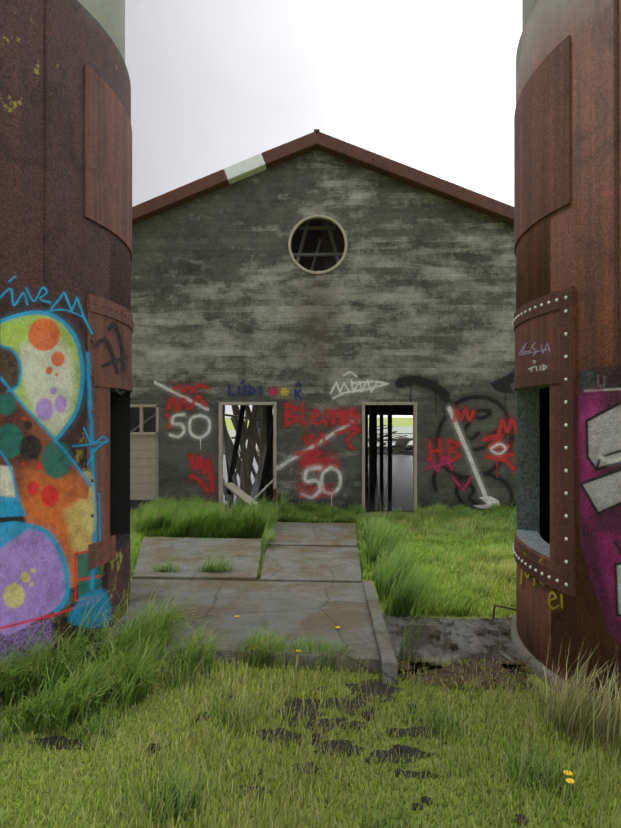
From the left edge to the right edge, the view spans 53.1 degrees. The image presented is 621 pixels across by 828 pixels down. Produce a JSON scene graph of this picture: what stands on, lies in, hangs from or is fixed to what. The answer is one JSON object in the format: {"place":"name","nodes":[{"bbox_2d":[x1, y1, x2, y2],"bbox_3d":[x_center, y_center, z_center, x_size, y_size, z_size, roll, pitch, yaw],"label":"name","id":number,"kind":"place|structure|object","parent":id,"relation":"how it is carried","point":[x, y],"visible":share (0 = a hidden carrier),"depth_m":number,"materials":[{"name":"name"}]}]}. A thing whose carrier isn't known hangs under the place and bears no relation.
{"place":"outdoors","nodes":[
{"label":"outdoors","id":0,"kind":"place"},
{"bbox_2d":[273,488,276,509],"bbox_3d":[-0.637,1.545,11.186,0.058,0.420,0.145,0,0,2],"label":"door frame","id":1,"kind":"structure","parent":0,"point":[274,495],"depth_m":11.11,"materials":[{"name":"beige wood"}]},
{"bbox_2d":[0,418,620,827],"bbox_3d":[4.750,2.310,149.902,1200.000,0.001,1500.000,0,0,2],"label":"ground","id":2,"kind":"structure","parent":0,"point":[402,422],"depth_m":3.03,"materials":[{"name":"green plant"}]},
{"bbox_2d":[9,640,99,695],"bbox_3d":[-3.462,1.720,4.935,4.000,0.120,4.000,0,0,2],"label":"footing","id":3,"kind":"object","parent":2,"relation":"on","point":[86,655],"visible":0.02,"depth_m":4.36,"materials":[{"name":"concrete"}]},
{"bbox_2d":[0,0,130,673],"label":"tank","id":4,"kind":"object","parent":2,"relation":"on","point":[85,255],"visible":0.33,"depth_m":4.17,"materials":[{"name":"metal"}]},
{"bbox_2d":[44,0,46,310],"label":"seam","id":5,"kind":"object","parent":4,"relation":"attached to","point":[45,253],"visible":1,"depth_m":4.05,"materials":[{"name":"brown metal"}]},
{"bbox_2d":[0,276,127,661],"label":"graffiti","id":6,"kind":"object","parent":4,"relation":"attached to","point":[48,491],"visible":0.96,"depth_m":4.03,"materials":[{"name":"paint"}]},
{"bbox_2d":[77,0,124,61],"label":"tank top","id":7,"kind":"object","parent":4,"relation":"attached to","point":[108,16],"depth_m":4.90,"materials":[{"name":"beige metal"}]},
{"bbox_2d":[84,64,131,260],"bbox_3d":[-1.627,-1.929,5.239,0.207,1.080,1.712,0,0,-9],"label":"plate","id":8,"kind":"object","parent":4,"relation":"attached to","point":[107,165],"visible":0.96,"depth_m":4.66,"materials":[{"name":"orange metal"}]},
{"bbox_2d":[87,293,131,391],"bbox_3d":[-1.609,-0.526,5.205,0.178,0.655,1.591,0,0,-8],"label":"metal panel","id":9,"kind":"object","parent":4,"relation":"attached to","point":[99,354],"visible":0.56,"depth_m":4.64,"materials":[{"name":"orange metal"}]},
{"bbox_2d":[87,386,109,541],"bbox_3d":[-1.550,0.454,4.554,0.014,1.310,0.308,0,0,11],"label":"frame jamb","id":10,"kind":"object","parent":9,"relation":"attached to","point":[101,405],"visible":0.65,"depth_m":4.59,"materials":[{"name":"brown metal"}]},
{"bbox_2d":[88,534,115,569],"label":"frame sill","id":11,"kind":"structure","parent":9,"relation":"attached to","point":[104,552],"depth_m":4.56,"materials":[{"name":"brown metal"}]},
{"bbox_2d":[88,293,132,333],"bbox_3d":[-1.600,-0.791,5.208,0.179,0.125,1.599,0,0,-8],"label":"riveted metal strip","id":12,"kind":"object","parent":9,"relation":"attached to","point":[99,301],"visible":0.81,"depth_m":4.67,"materials":[{"name":"brown metal"}]},
{"bbox_2d":[91,302,133,552],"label":"rivets","id":13,"kind":"object","parent":9,"relation":"attached to","point":[92,445],"visible":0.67,"depth_m":4.44,"materials":[{"name":"orange metal"}]},
{"bbox_2d":[93,371,132,392],"bbox_3d":[-1.599,-0.254,5.234,0.165,0.110,1.543,0,0,-9],"label":"lintel plate","id":14,"kind":"object","parent":9,"relation":"attached to","point":[107,379],"visible":0.94,"depth_m":4.72,"materials":[{"name":"orange metal"}]},
{"bbox_2d":[130,407,158,458],"bbox_3d":[-5.389,-0.292,22.554,0.250,4.186,22.000,0,0,2],"label":"window frame","id":15,"kind":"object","parent":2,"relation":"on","point":[149,426],"depth_m":20.00,"materials":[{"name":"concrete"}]},
{"bbox_2d":[223,405,272,513],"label":"broken boards","id":16,"kind":"object","parent":2,"relation":"on","point":[259,430],"visible":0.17,"depth_m":12.31,"materials":[{"name":"black wood"}]},
{"bbox_2d":[98,512,415,684],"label":"concrete slabs","id":17,"kind":"structure","parent":2,"relation":"on","point":[293,592],"depth_m":5.62,"materials":[{"name":"grey concrete"}]},
{"bbox_2d":[130,454,412,510],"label":"interior floor","id":18,"kind":"structure","parent":2,"relation":"on","point":[400,497],"depth_m":14.58,"materials":[{"name":"grey concrete"}]},
{"bbox_2d":[29,523,537,795],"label":"dirt patches","id":19,"kind":"object","parent":2,"relation":"on","point":[372,687],"visible":0.38,"depth_m":3.38,"materials":[{"name":"black soil"}]},
{"bbox_2d":[397,652,530,688],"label":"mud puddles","id":20,"kind":"object","parent":19,"relation":"on","point":[440,670],"visible":0.62,"depth_m":4.13,"materials":[{"name":"brown soil"}]},
{"bbox_2d":[130,149,516,511],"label":"gable wall","id":21,"kind":"structure","parent":2,"relation":"on","point":[226,290],"depth_m":11.12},
{"bbox_2d":[130,404,158,499],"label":"door","id":22,"kind":"structure","parent":21,"relation":"attached to","point":[144,479],"depth_m":11.26,"materials":[{"name":"brown wood"}]},
{"bbox_2d":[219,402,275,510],"bbox_3d":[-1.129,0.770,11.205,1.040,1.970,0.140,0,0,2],"label":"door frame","id":23,"kind":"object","parent":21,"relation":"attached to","point":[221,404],"visible":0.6,"depth_m":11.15,"materials":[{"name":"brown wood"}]},
{"bbox_2d":[288,215,347,273],"bbox_3d":[0.131,-3.035,11.140,1.064,1.064,0.075,0,0,2],"label":"window frame","id":24,"kind":"object","parent":21,"relation":"attached to","point":[298,224],"visible":0.94,"depth_m":11.11,"materials":[{"name":"brown wood"}]},
{"bbox_2d":[132,129,513,224],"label":"roof trim","id":25,"kind":"structure","parent":21,"relation":"attached to","point":[305,144],"depth_m":10.94,"materials":[{"name":"brown metal"}]},
{"bbox_2d":[154,371,516,508],"bbox_3d":[0.423,0.405,11.103,6.500,2.540,0.001,0,0,2],"label":"graffiti","id":26,"kind":"object","parent":21,"relation":"attached to","point":[309,462],"depth_m":11.09,"materials":[{"name":"paint"}]},
{"bbox_2d":[362,402,416,512],"bbox_3d":[1.409,0.770,11.122,0.980,1.970,0.140,0,0,2],"label":"door frame","id":27,"kind":"object","parent":21,"relation":"attached to","point":[414,404],"visible":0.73,"depth_m":11.06,"materials":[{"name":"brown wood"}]},
{"bbox_2d":[147,686,528,825],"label":"stones","id":28,"kind":"object","parent":2,"relation":"on","point":[520,817],"visible":0.58,"depth_m":3.16,"materials":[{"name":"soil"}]},
{"bbox_2d":[365,405,391,499],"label":"wooden posts","id":29,"kind":"object","parent":2,"relation":"on","point":[372,441],"visible":0.15,"depth_m":13.42,"materials":[{"name":"black wood"}]},
{"bbox_2d":[291,220,412,414],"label":"roof sheets","id":30,"kind":"object","parent":29,"relation":"on","point":[310,246],"visible":0.06,"depth_m":17.62,"materials":[{"name":"black metal"}]},
{"bbox_2d":[292,221,342,270],"bbox_3d":[0.152,-2.765,12.398,1.615,2.463,0.860,0,0,2],"label":"roof truss","id":31,"kind":"object","parent":30,"relation":"attached to","point":[316,254],"visible":0.27,"depth_m":12.01,"materials":[{"name":"grey wood"}]},
{"bbox_2d":[195,615,573,806],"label":"dandelions","id":32,"kind":"object","parent":2,"relation":"on","point":[568,773],"visible":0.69,"depth_m":2.77,"materials":[{"name":"yellow plant"}]},
{"bbox_2d":[368,425,412,452],"bbox_3d":[3.990,1.337,30.669,8.069,1.549,8.033,0,0,14],"label":"debris pile","id":33,"kind":"object","parent":2,"relation":"on","point":[401,441],"visible":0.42,"depth_m":29.58,"materials":[{"name":"grey wood"}]},
{"bbox_2d":[382,614,521,665],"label":"concrete slab","id":34,"kind":"structure","parent":2,"relation":"on","point":[477,639],"depth_m":4.70,"materials":[{"name":"grey concrete"}]},
{"bbox_2d":[492,604,515,620],"bbox_3d":[1.628,1.649,5.064,0.295,0.168,0.028,0,0,18],"label":"bent rebar","id":35,"kind":"object","parent":34,"relation":"on","point":[501,607],"visible":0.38,"depth_m":5.09,"materials":[{"name":"brown metal"}]},
{"bbox_2d":[510,614,619,717],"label":"footing","id":36,"kind":"object","parent":2,"relation":"on","point":[528,658],"visible":0.15,"depth_m":4.15,"materials":[{"name":"concrete"}]},
{"bbox_2d":[516,0,620,709],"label":"tank","id":37,"kind":"object","parent":2,"relation":"on","point":[571,244],"visible":0.44,"depth_m":3.76,"materials":[{"name":"metal"}]},
{"bbox_2d":[522,0,538,30],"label":"tank top","id":38,"kind":"object","parent":37,"relation":"attached to","point":[528,6],"depth_m":4.59,"materials":[{"name":"beige metal"}]},
{"bbox_2d":[514,35,570,255],"bbox_3d":[1.665,-1.806,4.679,0.226,1.030,1.738,0,0,12],"label":"plate","id":39,"kind":"object","parent":37,"relation":"attached to","point":[542,152],"visible":0.96,"depth_m":4.08,"materials":[{"name":"orange metal"}]},
{"bbox_2d":[515,286,575,595],"bbox_3d":[1.647,0.169,4.613,0.213,1.880,1.686,0,0,10],"label":"frame","id":40,"kind":"object","parent":37,"relation":"attached to","point":[543,330],"visible":0.52,"depth_m":3.98,"materials":[{"name":"orange metal"}]},
{"bbox_2d":[514,368,559,390],"bbox_3d":[1.640,-0.237,4.616,0.210,0.092,1.693,0,0,10],"label":"frame","id":41,"kind":"object","parent":40,"relation":"attached to","point":[550,376],"visible":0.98,"depth_m":4.15,"materials":[{"name":"brown metal"}]},
{"bbox_2d":[514,537,559,590],"bbox_3d":[1.640,1.051,4.611,0.210,0.115,1.693,0,0,10],"label":"frame bottom","id":42,"kind":"object","parent":40,"relation":"attached to","point":[547,572],"visible":0.65,"depth_m":4.13,"materials":[{"name":"brown metal"}]},
{"bbox_2d":[514,290,559,332],"bbox_3d":[1.640,-0.714,4.618,0.210,0.115,1.693,0,0,10],"label":"frame top","id":43,"kind":"object","parent":40,"relation":"attached to","point":[553,305],"visible":0.67,"depth_m":4.13,"materials":[{"name":"brown metal"}]},
{"bbox_2d":[512,296,567,586],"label":"rivets","id":44,"kind":"object","parent":40,"relation":"attached to","point":[565,447],"visible":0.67,"depth_m":3.90,"materials":[{"name":"white paint"}]},
{"bbox_2d":[560,286,573,596],"bbox_3d":[1.577,0.166,3.820,0.010,1.880,0.116,0,0,-15],"label":"frame side","id":45,"kind":"object","parent":40,"relation":"attached to","point":[567,440],"visible":1,"depth_m":3.81,"materials":[{"name":"brown metal"}]},
{"bbox_2d":[518,341,620,645],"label":"graffiti","id":46,"kind":"object","parent":37,"relation":"attached to","point":[599,424],"visible":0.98,"depth_m":3.56,"materials":[{"name":"paint"}]},
{"bbox_2d":[614,0,618,706],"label":"seam","id":47,"kind":"object","parent":37,"relation":"attached to","point":[616,213],"visible":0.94,"depth_m":3.48,"materials":[{"name":"brown metal"}]},
{"bbox_2d":[223,427,412,453],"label":"yard gravel","id":48,"kind":"structure","parent":0,"point":[232,433],"depth_m":52.13,"materials":[{"name":"grey gravel"}]},
{"bbox_2d":[125,0,521,417],"label":"sky","id":49,"kind":"structure","parent":0,"point":[427,86],"materials":[{"name":"white"}]}
]}

